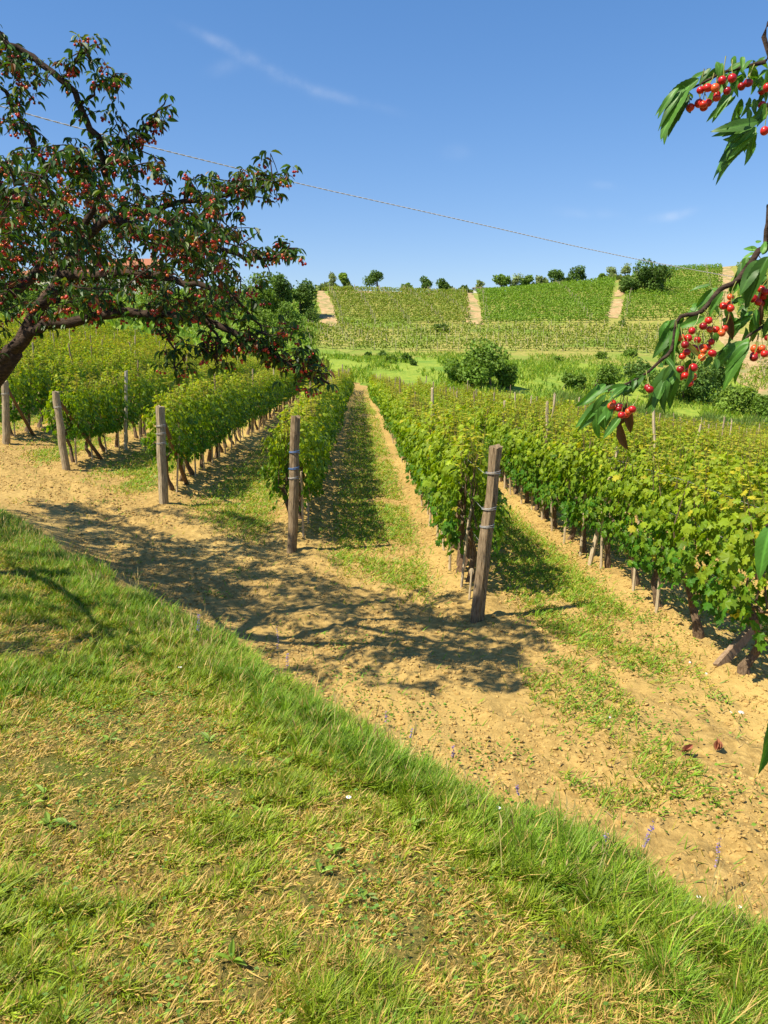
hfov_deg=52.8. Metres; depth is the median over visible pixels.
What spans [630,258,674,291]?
hill tree
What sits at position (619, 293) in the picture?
dirt track
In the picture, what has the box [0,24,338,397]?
cherry tree
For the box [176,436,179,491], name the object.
vine stake
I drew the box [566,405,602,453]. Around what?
grapevine
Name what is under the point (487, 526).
wooden post
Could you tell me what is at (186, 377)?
grapevine
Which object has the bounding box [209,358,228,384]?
grapevine
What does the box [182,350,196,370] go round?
grapevine
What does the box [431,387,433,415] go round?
vineyard post
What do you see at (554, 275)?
crest tree
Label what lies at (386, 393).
grapevine
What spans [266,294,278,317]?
slope tree
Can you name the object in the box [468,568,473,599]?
short peg
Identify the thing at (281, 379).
grapevine
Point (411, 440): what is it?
grapevine
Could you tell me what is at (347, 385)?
grapevine
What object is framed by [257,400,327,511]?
grapevine
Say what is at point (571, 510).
grapevine
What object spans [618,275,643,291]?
hill tree
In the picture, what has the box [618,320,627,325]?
bush
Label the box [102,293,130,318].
bush
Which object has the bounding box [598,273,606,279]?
crest tree
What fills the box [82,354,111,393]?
grapevine
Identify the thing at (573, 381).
bush
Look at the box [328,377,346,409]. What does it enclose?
grapevine
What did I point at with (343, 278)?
crest tree
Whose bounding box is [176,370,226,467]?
grapevine
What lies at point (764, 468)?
grapevine
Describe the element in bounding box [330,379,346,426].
grapevine
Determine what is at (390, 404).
grapevine
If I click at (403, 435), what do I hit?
grapevine
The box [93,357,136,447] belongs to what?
grapevine
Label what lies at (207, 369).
grapevine
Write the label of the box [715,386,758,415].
bush
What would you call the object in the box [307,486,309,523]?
vine stake
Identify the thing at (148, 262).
farmhouse
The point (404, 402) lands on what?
grapevine
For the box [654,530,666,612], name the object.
vine stake
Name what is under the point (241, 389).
grapevine
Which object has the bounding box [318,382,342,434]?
grapevine
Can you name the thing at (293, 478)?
wooden post
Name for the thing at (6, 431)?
wooden post
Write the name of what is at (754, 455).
grapevine
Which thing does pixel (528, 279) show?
crest tree
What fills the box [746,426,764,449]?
grapevine
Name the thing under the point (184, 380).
grapevine
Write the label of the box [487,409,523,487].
grapevine
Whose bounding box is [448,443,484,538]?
trellis wire
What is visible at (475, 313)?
dirt track
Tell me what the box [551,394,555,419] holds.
vineyard post
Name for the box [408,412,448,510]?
grapevine
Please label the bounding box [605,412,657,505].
grapevine
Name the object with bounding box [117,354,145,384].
grapevine
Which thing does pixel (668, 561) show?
grapevine
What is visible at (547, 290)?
hillside vines
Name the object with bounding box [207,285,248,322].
bush
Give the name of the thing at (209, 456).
grapevine
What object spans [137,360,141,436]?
vineyard post
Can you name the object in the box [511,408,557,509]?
grapevine
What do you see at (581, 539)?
vine stake
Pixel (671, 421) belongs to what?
grapevine
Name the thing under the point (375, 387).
grapevine
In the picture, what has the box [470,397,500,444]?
grapevine
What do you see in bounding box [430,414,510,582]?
grapevine
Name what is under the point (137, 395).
grapevine
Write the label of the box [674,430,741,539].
grapevine
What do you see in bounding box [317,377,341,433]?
grapevine
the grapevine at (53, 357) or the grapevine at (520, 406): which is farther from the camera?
the grapevine at (53, 357)
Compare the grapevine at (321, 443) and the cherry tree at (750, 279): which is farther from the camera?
the grapevine at (321, 443)
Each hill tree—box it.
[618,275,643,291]
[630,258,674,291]
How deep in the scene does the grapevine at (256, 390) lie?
23.91 m
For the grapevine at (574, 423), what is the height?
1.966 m
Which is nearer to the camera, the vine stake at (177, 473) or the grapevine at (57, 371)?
the vine stake at (177, 473)
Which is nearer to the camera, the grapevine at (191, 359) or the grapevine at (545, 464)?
the grapevine at (545, 464)
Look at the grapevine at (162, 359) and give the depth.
32.98 m
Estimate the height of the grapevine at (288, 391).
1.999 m
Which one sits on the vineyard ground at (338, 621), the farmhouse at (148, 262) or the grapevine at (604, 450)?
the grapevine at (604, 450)
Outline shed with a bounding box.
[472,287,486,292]
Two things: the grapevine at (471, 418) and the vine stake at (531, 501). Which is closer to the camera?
the vine stake at (531, 501)
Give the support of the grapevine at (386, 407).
on the vineyard ground at (338, 621)
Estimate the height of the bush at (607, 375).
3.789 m
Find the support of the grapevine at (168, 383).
on the vineyard ground at (338, 621)
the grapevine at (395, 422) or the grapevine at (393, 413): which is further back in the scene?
the grapevine at (393, 413)
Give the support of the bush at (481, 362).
on the meadow ground at (410, 374)
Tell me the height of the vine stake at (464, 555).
1.123 m
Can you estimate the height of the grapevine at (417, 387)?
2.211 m
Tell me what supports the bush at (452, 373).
on the meadow ground at (410, 374)
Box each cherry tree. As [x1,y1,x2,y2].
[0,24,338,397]
[575,21,767,774]
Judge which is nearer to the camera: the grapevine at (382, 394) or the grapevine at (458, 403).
the grapevine at (458, 403)
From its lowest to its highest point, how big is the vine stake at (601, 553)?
1.121 m
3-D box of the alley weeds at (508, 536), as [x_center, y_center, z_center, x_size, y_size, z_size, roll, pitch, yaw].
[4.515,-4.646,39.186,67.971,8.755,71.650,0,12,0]
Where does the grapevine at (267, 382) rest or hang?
on the vineyard ground at (338, 621)
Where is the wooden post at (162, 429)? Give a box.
[155,405,188,503]
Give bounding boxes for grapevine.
[0,351,49,431]
[0,360,35,435]
[14,350,62,427]
[20,341,45,383]
[29,342,52,386]
[32,356,68,422]
[38,369,94,462]
[39,340,67,369]
[45,348,86,410]
[52,351,91,404]
[61,368,116,456]
[66,350,101,392]
[79,373,129,451]
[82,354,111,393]
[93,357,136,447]
[94,352,119,390]
[96,353,124,383]
[106,345,139,380]
[110,358,156,437]
[110,371,146,438]
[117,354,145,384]
[124,350,145,396]
[127,364,161,433]
[130,348,154,376]
[138,345,160,382]
[140,361,175,408]
[140,386,196,490]
[141,363,169,414]
[143,347,164,381]
[148,381,205,481]
[152,351,170,375]
[154,366,183,396]
[161,358,194,397]
[163,373,224,474]
[170,357,196,396]
[176,360,203,394]
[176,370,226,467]
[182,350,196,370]
[188,373,231,461]
[193,361,209,394]
[197,364,216,383]
[198,362,219,379]
[199,377,234,457]
[206,360,227,384]
[208,372,242,452]
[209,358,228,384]
[213,370,245,447]
[220,355,236,378]
[222,356,241,378]
[223,379,248,444]
[226,375,254,440]
[230,372,257,437]
[232,358,246,381]
[234,361,244,387]
[237,366,262,434]
[240,355,256,377]
[243,372,266,431]
[246,376,268,429]
[251,372,270,426]
[254,369,279,421]
[255,367,277,424]
[256,363,280,419]
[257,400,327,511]
[263,367,285,418]
[266,370,284,415]
[268,400,333,518]
[269,403,332,508]
[274,368,291,412]
[275,369,286,413]
[276,366,294,408]
[277,372,291,410]
[282,366,295,407]
[289,398,333,491]
[290,383,341,453]
[293,380,333,431]
[294,392,336,467]
[309,380,336,433]
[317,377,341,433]
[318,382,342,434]
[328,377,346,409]
[329,379,345,426]
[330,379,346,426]
[332,372,349,399]
[332,373,350,410]
[333,376,349,412]
[335,372,346,387]
[339,370,350,395]
[373,375,385,402]
[375,376,389,401]
[375,377,392,407]
[376,378,396,405]
[376,380,392,412]
[378,377,394,415]
[379,382,401,422]
[380,382,397,430]
[381,380,396,418]
[381,388,397,416]
[382,380,402,439]
[384,381,398,423]
[384,385,405,434]
[388,396,406,433]
[389,383,414,460]
[389,386,413,436]
[389,390,405,433]
[392,386,423,447]
[392,393,429,460]
[393,394,428,460]
[394,391,422,450]
[400,394,439,474]
[401,397,435,455]
[403,401,437,503]
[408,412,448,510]
[410,394,458,499]
[411,399,467,530]
[413,380,422,390]
[417,402,480,549]
[418,382,431,403]
[420,384,432,405]
[420,412,497,565]
[423,385,439,408]
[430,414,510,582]
[434,385,446,408]
[435,393,448,415]
[436,389,451,420]
[443,395,457,412]
[447,388,470,420]
[447,393,462,417]
[455,395,477,421]
[459,396,485,428]
[463,390,488,441]
[464,398,497,442]
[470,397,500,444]
[480,398,510,456]
[484,397,517,481]
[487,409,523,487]
[496,405,538,494]
[501,410,550,502]
[510,397,525,419]
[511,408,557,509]
[515,394,530,421]
[515,402,578,518]
[520,407,538,422]
[521,396,544,426]
[524,414,584,528]
[530,401,551,465]
[537,406,559,431]
[544,418,597,539]
[548,408,625,552]
[548,409,569,432]
[549,406,579,433]
[555,404,570,421]
[564,406,581,430]
[565,407,578,419]
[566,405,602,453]
[570,411,591,447]
[579,424,612,482]
[579,424,651,567]
[591,429,681,586]
[594,428,627,502]
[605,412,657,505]
[615,437,721,607]
[620,427,666,519]
[623,415,647,449]
[629,411,667,452]
[638,423,681,513]
[644,418,680,478]
[651,417,715,539]
[653,451,763,638]
[656,418,681,442]
[656,419,692,451]
[667,422,714,469]
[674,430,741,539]
[675,453,767,675]
[681,418,704,456]
[688,429,732,476]
[692,429,721,448]
[695,426,767,536]
[704,426,734,451]
[706,431,742,506]
[710,428,735,454]
[716,429,767,579]
[723,430,762,462]
[724,431,767,508]
[741,435,767,465]
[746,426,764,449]
[749,479,767,531]
[752,431,767,450]
[752,434,767,479]
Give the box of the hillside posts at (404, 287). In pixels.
[303,261,766,376]
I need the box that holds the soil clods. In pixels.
[0,426,767,924]
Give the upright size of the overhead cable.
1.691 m
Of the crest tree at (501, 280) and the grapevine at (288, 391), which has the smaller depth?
the grapevine at (288, 391)
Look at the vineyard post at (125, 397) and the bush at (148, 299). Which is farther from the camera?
the bush at (148, 299)
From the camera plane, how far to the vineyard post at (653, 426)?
14.34 m
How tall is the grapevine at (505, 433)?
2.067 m
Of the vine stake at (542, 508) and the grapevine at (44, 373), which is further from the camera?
the grapevine at (44, 373)
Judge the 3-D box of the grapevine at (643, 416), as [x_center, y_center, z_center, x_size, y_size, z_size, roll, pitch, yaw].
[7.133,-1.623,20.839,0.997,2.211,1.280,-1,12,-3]
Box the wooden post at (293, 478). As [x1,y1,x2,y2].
[287,415,300,552]
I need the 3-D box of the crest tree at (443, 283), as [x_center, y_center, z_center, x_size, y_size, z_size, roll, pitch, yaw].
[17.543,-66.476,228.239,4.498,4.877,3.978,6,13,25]
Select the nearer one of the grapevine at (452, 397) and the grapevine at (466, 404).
the grapevine at (466, 404)
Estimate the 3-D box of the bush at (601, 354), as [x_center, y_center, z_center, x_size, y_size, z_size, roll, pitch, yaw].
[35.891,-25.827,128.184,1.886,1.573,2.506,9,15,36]
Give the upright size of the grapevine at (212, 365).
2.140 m
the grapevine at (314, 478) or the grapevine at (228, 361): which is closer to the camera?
the grapevine at (314, 478)
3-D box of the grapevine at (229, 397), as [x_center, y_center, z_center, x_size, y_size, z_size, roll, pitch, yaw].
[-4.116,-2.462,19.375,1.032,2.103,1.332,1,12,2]
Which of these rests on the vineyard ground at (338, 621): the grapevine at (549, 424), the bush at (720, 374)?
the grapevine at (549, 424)
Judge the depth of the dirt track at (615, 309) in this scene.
177.26 m
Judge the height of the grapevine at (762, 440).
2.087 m
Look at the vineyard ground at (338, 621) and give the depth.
7.89 m
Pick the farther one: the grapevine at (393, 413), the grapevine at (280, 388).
the grapevine at (280, 388)
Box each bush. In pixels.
[7,281,56,310]
[58,280,95,312]
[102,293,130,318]
[135,271,172,309]
[171,287,202,310]
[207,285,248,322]
[240,306,274,332]
[268,301,305,334]
[304,305,320,323]
[377,350,386,355]
[384,355,398,363]
[400,352,412,362]
[409,359,416,365]
[433,322,448,331]
[442,357,470,383]
[457,335,510,388]
[493,361,518,387]
[552,356,563,361]
[560,371,587,391]
[591,363,622,392]
[595,351,607,358]
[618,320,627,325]
[622,347,637,356]
[623,358,654,382]
[637,369,689,397]
[657,351,677,364]
[678,363,721,402]
[705,351,725,388]
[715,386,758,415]
[749,394,767,417]
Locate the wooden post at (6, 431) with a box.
[1,380,35,444]
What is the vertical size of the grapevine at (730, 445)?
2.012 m
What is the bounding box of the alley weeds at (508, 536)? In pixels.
[0,376,767,903]
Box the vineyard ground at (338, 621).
[0,339,767,927]
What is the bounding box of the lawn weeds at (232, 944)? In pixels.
[0,576,735,1023]
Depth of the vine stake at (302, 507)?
11.54 m
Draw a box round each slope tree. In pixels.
[241,271,276,314]
[265,272,296,313]
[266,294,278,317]
[293,278,319,314]
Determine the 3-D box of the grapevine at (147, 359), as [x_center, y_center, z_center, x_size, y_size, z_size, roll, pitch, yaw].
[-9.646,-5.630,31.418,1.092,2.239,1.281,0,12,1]
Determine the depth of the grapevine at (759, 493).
9.90 m
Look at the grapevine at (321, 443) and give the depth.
12.49 m
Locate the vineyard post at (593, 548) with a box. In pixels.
[588,446,618,565]
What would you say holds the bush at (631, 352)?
on the hillside
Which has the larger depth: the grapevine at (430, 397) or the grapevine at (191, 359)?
the grapevine at (191, 359)
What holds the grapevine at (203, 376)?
on the vineyard ground at (338, 621)
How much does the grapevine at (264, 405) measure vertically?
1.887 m
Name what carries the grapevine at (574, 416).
on the vineyard ground at (338, 621)
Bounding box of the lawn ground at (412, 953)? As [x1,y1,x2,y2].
[0,521,735,1023]
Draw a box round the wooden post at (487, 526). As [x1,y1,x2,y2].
[470,444,502,623]
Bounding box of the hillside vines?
[299,262,767,379]
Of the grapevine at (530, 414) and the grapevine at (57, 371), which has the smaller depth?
the grapevine at (57, 371)
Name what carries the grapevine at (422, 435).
on the vineyard ground at (338, 621)
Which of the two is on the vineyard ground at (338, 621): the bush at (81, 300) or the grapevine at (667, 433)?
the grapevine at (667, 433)
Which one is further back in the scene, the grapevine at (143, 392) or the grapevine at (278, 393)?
the grapevine at (278, 393)
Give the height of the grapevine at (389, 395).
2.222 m
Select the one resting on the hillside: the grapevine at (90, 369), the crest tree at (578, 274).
the crest tree at (578, 274)
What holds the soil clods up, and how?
on the vineyard ground at (338, 621)
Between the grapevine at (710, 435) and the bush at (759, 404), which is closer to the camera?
the grapevine at (710, 435)
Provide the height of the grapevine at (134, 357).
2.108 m
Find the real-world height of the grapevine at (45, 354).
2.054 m
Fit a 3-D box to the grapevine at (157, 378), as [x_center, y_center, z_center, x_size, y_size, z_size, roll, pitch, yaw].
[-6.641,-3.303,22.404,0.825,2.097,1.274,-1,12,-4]
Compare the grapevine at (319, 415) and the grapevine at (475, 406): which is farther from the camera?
the grapevine at (475, 406)
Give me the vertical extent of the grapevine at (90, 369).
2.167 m
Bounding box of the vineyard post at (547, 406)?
[543,401,548,513]
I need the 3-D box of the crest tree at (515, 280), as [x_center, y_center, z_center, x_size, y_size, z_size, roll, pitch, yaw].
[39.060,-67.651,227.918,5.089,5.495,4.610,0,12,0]
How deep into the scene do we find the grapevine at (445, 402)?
29.37 m
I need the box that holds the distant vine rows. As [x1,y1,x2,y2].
[0,312,767,447]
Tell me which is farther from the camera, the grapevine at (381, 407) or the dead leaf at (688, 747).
the grapevine at (381, 407)
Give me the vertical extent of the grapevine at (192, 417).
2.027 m
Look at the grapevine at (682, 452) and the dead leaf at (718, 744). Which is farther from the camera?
the grapevine at (682, 452)
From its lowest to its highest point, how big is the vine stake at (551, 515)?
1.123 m
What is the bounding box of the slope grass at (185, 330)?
[0,287,323,363]
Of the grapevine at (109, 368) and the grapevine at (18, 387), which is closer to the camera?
the grapevine at (18, 387)
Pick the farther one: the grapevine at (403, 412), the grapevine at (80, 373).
the grapevine at (80, 373)
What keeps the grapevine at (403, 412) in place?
on the vineyard ground at (338, 621)
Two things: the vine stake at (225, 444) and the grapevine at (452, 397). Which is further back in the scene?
the grapevine at (452, 397)
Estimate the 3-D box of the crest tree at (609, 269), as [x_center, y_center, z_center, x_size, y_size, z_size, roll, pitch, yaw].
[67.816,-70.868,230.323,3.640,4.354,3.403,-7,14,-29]
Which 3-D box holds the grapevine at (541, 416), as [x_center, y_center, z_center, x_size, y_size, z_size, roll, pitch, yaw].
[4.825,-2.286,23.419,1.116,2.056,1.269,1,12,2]
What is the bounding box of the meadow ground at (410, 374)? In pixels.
[17,325,767,418]
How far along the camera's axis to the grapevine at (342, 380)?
35.89 m
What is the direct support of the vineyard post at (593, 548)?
on the vineyard ground at (338, 621)
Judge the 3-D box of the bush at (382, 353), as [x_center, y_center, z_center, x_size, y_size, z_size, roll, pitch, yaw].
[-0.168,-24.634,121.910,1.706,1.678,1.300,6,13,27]
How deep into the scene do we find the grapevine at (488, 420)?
19.32 m
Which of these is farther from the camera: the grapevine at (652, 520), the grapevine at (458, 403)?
the grapevine at (458, 403)
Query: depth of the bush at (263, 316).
133.88 m
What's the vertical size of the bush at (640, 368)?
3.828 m
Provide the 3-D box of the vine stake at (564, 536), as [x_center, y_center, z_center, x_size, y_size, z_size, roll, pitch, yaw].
[2.852,0.060,12.119,0.066,1.121,0.041,4,13,19]
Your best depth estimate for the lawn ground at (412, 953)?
2.77 m
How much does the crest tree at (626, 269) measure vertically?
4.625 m
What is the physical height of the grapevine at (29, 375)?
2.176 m
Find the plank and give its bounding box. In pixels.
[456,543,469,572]
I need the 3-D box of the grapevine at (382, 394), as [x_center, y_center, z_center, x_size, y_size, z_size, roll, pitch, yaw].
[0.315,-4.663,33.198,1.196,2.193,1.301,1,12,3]
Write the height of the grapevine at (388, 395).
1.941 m
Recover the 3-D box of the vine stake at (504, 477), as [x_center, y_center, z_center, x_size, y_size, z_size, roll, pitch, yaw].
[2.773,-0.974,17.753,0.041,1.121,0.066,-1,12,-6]
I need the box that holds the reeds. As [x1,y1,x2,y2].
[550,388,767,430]
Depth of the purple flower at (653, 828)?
2.94 m
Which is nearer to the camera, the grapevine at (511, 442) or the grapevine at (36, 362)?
the grapevine at (511, 442)
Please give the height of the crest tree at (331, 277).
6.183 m
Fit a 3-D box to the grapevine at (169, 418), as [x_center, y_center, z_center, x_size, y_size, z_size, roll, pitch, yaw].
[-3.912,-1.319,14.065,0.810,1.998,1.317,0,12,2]
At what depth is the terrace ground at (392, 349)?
143.40 m
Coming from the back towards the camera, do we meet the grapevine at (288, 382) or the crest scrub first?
the crest scrub
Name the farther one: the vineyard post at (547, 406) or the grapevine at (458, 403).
the grapevine at (458, 403)
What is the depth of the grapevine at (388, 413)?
24.77 m
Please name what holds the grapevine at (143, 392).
on the vineyard ground at (338, 621)
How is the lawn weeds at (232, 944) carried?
on the lawn ground at (412, 953)
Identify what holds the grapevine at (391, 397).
on the vineyard ground at (338, 621)
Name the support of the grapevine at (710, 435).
on the vineyard ground at (338, 621)
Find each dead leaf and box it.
[681,744,692,750]
[713,738,722,749]
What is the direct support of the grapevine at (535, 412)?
on the vineyard ground at (338, 621)
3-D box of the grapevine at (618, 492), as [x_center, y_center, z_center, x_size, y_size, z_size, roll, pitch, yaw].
[3.121,-0.011,9.430,1.055,1.987,1.289,0,12,1]
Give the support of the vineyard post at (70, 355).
on the vineyard ground at (338, 621)
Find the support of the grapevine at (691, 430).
on the vineyard ground at (338, 621)
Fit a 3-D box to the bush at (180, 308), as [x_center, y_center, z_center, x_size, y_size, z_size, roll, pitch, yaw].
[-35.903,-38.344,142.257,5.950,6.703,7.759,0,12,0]
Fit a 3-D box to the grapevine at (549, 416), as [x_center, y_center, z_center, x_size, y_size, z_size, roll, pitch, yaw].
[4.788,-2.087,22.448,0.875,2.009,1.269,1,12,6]
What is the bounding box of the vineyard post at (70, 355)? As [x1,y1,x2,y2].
[68,343,77,391]
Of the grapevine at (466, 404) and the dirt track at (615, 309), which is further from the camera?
the dirt track at (615, 309)
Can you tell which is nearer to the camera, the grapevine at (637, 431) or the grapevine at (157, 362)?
the grapevine at (637, 431)
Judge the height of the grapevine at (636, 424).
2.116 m
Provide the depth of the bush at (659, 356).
125.81 m
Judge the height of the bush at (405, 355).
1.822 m
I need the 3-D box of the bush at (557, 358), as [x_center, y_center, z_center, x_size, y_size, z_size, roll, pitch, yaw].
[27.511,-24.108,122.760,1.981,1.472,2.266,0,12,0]
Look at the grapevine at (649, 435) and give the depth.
19.95 m
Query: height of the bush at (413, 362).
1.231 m
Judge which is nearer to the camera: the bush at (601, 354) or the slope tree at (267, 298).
the bush at (601, 354)
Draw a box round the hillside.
[54,266,767,368]
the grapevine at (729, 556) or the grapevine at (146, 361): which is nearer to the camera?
the grapevine at (729, 556)
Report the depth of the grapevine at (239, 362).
38.08 m
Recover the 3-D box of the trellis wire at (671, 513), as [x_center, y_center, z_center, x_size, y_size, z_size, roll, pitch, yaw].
[2.708,-2.525,22.207,0.006,1.555,34.518,0,12,-2]
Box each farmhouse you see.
[21,265,106,292]
[108,255,175,293]
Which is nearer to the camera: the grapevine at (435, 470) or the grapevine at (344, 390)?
the grapevine at (435, 470)
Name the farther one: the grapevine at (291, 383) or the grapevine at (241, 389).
the grapevine at (291, 383)
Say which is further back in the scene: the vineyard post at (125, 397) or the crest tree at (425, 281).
the crest tree at (425, 281)
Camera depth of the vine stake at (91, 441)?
16.86 m
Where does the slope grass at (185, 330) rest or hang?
on the meadow ground at (410, 374)
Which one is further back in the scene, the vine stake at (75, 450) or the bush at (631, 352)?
the bush at (631, 352)
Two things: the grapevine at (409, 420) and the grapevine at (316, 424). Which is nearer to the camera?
the grapevine at (316, 424)
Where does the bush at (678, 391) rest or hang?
on the meadow ground at (410, 374)
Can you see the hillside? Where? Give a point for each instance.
(522, 353)
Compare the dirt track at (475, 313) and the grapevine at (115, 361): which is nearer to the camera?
the grapevine at (115, 361)
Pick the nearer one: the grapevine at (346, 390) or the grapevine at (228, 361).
the grapevine at (346, 390)
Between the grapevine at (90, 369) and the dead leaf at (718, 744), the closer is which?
the dead leaf at (718, 744)
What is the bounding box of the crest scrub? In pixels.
[315,270,629,292]
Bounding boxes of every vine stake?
[12,401,15,437]
[74,416,76,463]
[88,419,93,459]
[98,409,107,452]
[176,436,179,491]
[193,433,196,475]
[224,424,225,453]
[300,471,304,536]
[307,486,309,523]
[448,547,450,570]
[460,504,472,587]
[504,457,505,488]
[508,461,510,494]
[531,477,532,509]
[541,482,542,519]
[551,477,552,530]
[563,481,569,543]
[579,493,586,555]
[599,498,603,568]
[632,521,639,590]
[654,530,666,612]
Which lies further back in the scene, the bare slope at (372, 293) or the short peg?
the bare slope at (372, 293)
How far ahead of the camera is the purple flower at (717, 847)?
4.07 m
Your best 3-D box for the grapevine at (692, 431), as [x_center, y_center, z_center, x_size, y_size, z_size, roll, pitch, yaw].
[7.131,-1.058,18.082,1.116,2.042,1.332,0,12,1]
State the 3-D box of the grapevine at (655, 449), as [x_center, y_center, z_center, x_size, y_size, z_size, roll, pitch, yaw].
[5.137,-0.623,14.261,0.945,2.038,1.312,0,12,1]
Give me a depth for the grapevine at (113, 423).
17.79 m
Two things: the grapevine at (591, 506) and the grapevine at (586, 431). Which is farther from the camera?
the grapevine at (586, 431)
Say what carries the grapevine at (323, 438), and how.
on the vineyard ground at (338, 621)
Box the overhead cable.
[0,105,731,276]
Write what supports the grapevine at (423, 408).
on the vineyard ground at (338, 621)
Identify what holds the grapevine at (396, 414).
on the vineyard ground at (338, 621)
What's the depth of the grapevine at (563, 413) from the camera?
29.11 m
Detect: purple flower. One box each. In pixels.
[640,819,654,859]
[712,838,720,888]
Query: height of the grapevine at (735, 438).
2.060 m
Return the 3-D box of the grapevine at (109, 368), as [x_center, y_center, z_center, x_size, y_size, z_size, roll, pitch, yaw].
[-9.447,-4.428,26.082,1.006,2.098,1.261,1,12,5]
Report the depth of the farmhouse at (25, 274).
169.16 m
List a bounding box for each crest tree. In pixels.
[328,271,336,286]
[338,272,348,285]
[362,269,383,286]
[419,276,432,289]
[436,278,450,288]
[475,279,484,286]
[492,274,510,286]
[509,272,525,285]
[519,274,534,284]
[535,275,542,283]
[547,269,564,282]
[568,265,586,280]
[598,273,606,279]
[606,266,618,274]
[620,263,632,274]
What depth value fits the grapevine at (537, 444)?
13.94 m
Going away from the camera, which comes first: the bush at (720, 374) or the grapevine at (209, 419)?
the grapevine at (209, 419)
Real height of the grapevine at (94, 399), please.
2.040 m
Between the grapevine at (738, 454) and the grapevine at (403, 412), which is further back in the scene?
the grapevine at (403, 412)
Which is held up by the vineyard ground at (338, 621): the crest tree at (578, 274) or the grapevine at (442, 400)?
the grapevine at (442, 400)
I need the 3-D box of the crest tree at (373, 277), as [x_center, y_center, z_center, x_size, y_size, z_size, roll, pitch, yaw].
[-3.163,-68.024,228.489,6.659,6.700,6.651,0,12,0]
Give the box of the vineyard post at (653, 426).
[652,409,655,461]
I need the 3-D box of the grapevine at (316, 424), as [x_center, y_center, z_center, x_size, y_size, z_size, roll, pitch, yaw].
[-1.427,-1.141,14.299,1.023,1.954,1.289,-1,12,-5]
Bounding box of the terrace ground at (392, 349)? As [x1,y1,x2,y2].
[316,325,718,357]
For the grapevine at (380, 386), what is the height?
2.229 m
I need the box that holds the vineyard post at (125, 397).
[124,370,127,449]
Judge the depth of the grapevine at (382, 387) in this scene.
35.81 m
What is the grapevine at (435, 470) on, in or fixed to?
on the vineyard ground at (338, 621)
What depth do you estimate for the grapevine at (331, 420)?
16.10 m
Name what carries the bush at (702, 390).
on the meadow ground at (410, 374)
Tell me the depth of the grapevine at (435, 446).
10.82 m
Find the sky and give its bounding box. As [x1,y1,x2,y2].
[0,0,767,291]
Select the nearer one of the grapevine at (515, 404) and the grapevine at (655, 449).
the grapevine at (655, 449)
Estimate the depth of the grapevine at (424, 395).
37.45 m
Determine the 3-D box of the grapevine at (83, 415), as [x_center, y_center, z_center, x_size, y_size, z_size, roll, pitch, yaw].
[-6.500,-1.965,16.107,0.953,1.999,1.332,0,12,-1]
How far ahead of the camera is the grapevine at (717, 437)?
21.77 m
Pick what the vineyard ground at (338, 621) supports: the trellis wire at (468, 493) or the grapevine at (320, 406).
the grapevine at (320, 406)
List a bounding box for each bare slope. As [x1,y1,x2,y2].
[331,291,451,294]
[737,334,767,374]
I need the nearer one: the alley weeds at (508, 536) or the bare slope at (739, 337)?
the alley weeds at (508, 536)
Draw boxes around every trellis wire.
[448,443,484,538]
[476,412,765,607]
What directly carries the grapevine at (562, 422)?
on the vineyard ground at (338, 621)
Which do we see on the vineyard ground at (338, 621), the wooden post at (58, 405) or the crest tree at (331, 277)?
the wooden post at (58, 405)
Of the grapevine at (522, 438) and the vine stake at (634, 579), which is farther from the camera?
the grapevine at (522, 438)
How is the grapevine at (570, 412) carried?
on the vineyard ground at (338, 621)
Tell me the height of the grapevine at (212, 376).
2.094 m
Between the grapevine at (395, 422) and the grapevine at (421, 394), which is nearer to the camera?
the grapevine at (395, 422)
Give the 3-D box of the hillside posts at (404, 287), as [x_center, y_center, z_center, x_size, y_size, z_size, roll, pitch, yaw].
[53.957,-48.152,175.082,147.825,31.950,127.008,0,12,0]
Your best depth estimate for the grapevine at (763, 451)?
14.60 m
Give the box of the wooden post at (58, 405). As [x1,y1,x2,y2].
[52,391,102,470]
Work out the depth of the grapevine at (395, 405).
22.70 m
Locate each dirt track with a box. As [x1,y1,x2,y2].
[317,291,338,327]
[464,293,482,323]
[606,299,624,317]
[614,285,623,296]
[717,266,767,395]
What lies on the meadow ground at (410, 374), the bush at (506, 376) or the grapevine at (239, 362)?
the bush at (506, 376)
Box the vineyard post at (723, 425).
[721,417,725,440]
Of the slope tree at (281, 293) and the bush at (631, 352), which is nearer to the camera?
the bush at (631, 352)
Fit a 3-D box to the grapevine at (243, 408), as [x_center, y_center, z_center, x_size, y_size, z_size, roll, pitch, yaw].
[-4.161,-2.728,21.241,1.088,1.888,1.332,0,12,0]

